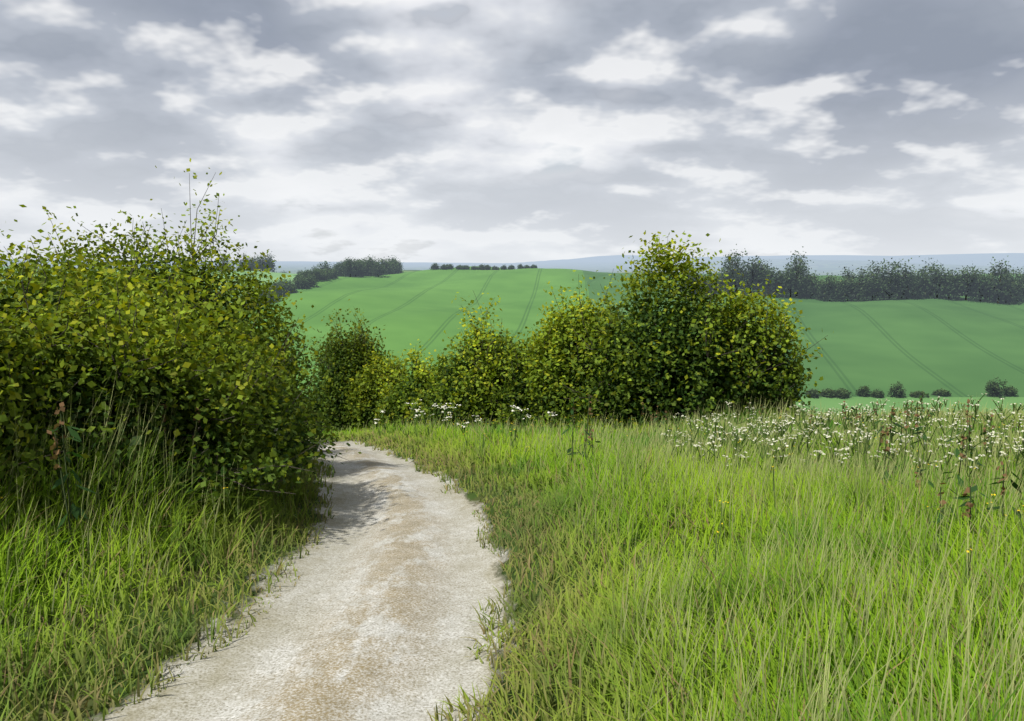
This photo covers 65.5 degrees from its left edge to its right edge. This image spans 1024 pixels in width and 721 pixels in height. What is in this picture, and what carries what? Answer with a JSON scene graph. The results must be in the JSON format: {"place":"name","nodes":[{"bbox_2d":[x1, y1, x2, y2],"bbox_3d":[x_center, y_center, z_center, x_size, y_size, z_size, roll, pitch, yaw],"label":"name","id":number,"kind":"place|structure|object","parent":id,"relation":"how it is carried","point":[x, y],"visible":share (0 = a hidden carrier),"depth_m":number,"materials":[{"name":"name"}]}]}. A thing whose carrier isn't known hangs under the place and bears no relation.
{"place":"outdoors","nodes":[
{"label":"outdoors","id":0,"kind":"place"},
{"bbox_2d":[0,253,1023,720],"bbox_3d":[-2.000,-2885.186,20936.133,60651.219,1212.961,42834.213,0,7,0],"label":"terrain","id":1,"kind":"structure","parent":0,"point":[962,351],"depth_m":393.02,"materials":[{"name":"green plant"}]},
{"bbox_2d":[0,285,56,527],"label":"hawthorn","id":2,"kind":"object","parent":1,"relation":"on","point":[13,412],"visible":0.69,"depth_m":5.32,"materials":[{"name":"green plant"}]},
{"bbox_2d":[0,236,142,509],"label":"hawthorn","id":3,"kind":"object","parent":1,"relation":"on","point":[10,364],"visible":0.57,"depth_m":5.89,"materials":[{"name":"green plant"}]},
{"bbox_2d":[0,204,331,512],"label":"hawthorn","id":4,"kind":"object","parent":1,"relation":"on","point":[128,285],"visible":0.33,"depth_m":7.40,"materials":[{"name":"green plant"}]},
{"bbox_2d":[0,254,334,532],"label":"hawthorn","id":5,"kind":"object","parent":1,"relation":"on","point":[110,356],"visible":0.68,"depth_m":6.43,"materials":[{"name":"green plant"}]},
{"bbox_2d":[0,158,337,447],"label":"hawthorn","id":6,"kind":"object","parent":1,"relation":"on","point":[245,282],"visible":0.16,"depth_m":10.41,"materials":[{"name":"green plant"}]},
{"bbox_2d":[73,265,360,489],"bbox_3d":[-3.488,0.211,8.397,3.007,2.415,3.408,5,9,36],"label":"hawthorn","id":7,"kind":"object","parent":1,"relation":"on","point":[318,435],"visible":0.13,"depth_m":8.36,"materials":[{"name":"green plant"}]},
{"bbox_2d":[170,241,323,375],"bbox_3d":[-5.685,-0.281,14.124,4.138,3.639,4.779,0,7,0],"label":"hawthorn","id":8,"kind":"object","parent":1,"relation":"on","point":[252,323],"visible":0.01,"depth_m":14.46,"materials":[{"name":"green plant"}]},
{"bbox_2d":[214,325,320,449],"bbox_3d":[-4.374,0.402,11.651,3.088,2.333,2.723,0,7,0],"label":"hawthorn","id":9,"kind":"object","parent":1,"relation":"on","point":[294,390],"depth_m":11.68,"materials":[{"name":"green plant"}]},
{"bbox_2d":[99,440,516,720],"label":"chalk track","id":10,"kind":"structure","parent":1,"relation":"on","point":[371,614],"depth_m":4.65,"materials":[{"name":"beige gravel"}]},
{"bbox_2d":[240,254,403,309],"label":"distant trees","id":11,"kind":"object","parent":1,"relation":"on","point":[348,267],"visible":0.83,"depth_m":640.96,"materials":[{"name":"green plant"}]},
{"bbox_2d":[295,299,390,433],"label":"hawthorn","id":12,"kind":"object","parent":1,"relation":"on","point":[341,368],"visible":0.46,"depth_m":31.36,"materials":[{"name":"green plant"}]},
{"bbox_2d":[205,251,536,272],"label":"distant trees","id":13,"kind":"object","parent":1,"relation":"on","point":[260,263],"visible":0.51,"depth_m":714.70,"materials":[{"name":"green plant"}]},
{"bbox_2d":[341,345,412,432],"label":"hawthorn","id":14,"kind":"object","parent":1,"relation":"on","point":[368,385],"visible":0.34,"depth_m":30.03,"materials":[{"name":"green plant"}]},
{"bbox_2d":[370,339,460,428],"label":"hawthorn","id":15,"kind":"object","parent":1,"relation":"on","point":[407,389],"visible":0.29,"depth_m":27.61,"materials":[{"name":"green plant"}]},
{"bbox_2d":[402,291,548,429],"bbox_3d":[-0.842,0.257,26.067,5.886,5.083,5.634,0,7,0],"label":"hawthorn","id":16,"kind":"object","parent":1,"relation":"on","point":[469,376],"visible":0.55,"depth_m":25.20,"materials":[{"name":"green plant"}]},
{"bbox_2d":[0,371,1023,720],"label":"meadow grass","id":17,"kind":"structure","parent":1,"relation":"on","point":[888,619],"depth_m":4.66,"materials":[{"name":"green plant"}]},
{"bbox_2d":[0,393,1023,601],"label":"meadow flowers","id":18,"kind":"object","parent":1,"relation":"on","point":[764,433],"visible":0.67,"depth_m":10.79,"materials":[{"name":"white plant"}]},
{"bbox_2d":[47,391,1023,570],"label":"meadow weeds","id":19,"kind":"object","parent":1,"relation":"on","point":[76,512],"visible":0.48,"depth_m":6.42,"materials":[{"name":"brown plant"}]},
{"bbox_2d":[481,302,595,428],"bbox_3d":[1.104,0.426,24.700,4.298,4.511,4.406,0,7,0],"label":"hawthorn","id":20,"kind":"object","parent":1,"relation":"on","point":[514,387],"visible":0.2,"depth_m":24.06,"materials":[{"name":"green plant"}]},
{"bbox_2d":[516,268,641,428],"bbox_3d":[2.202,-0.146,24.009,4.578,5.240,5.468,0,7,0],"label":"hawthorn","id":21,"kind":"object","parent":1,"relation":"on","point":[556,352],"visible":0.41,"depth_m":22.83,"materials":[{"name":"green plant"}]},
{"bbox_2d":[549,230,785,430],"bbox_3d":[4.280,-0.609,22.016,5.989,5.948,5.758,5,8,34],"label":"hawthorn","id":22,"kind":"object","parent":1,"relation":"on","point":[664,379],"visible":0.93,"depth_m":21.34,"materials":[{"name":"green plant"}]},
{"bbox_2d":[686,270,833,417],"bbox_3d":[6.898,-0.206,23.064,4.458,4.910,4.442,0,7,0],"label":"hawthorn","id":23,"kind":"object","parent":1,"relation":"on","point":[787,379],"visible":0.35,"depth_m":22.08,"materials":[{"name":"green plant"}]},
{"bbox_2d":[677,244,1023,304],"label":"ridge wood","id":24,"kind":"object","parent":1,"relation":"on","point":[1003,287],"visible":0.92,"depth_m":514.42,"materials":[{"name":"green plant"}]},
{"bbox_2d":[791,375,1018,398],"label":"valley hedge","id":25,"kind":"object","parent":1,"relation":"on","point":[993,389],"visible":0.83,"depth_m":260.20,"materials":[{"name":"green plant"}]},
{"bbox_2d":[0,0,1023,262],"label":"sky","id":26,"kind":"structure","parent":0,"point":[440,131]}
]}

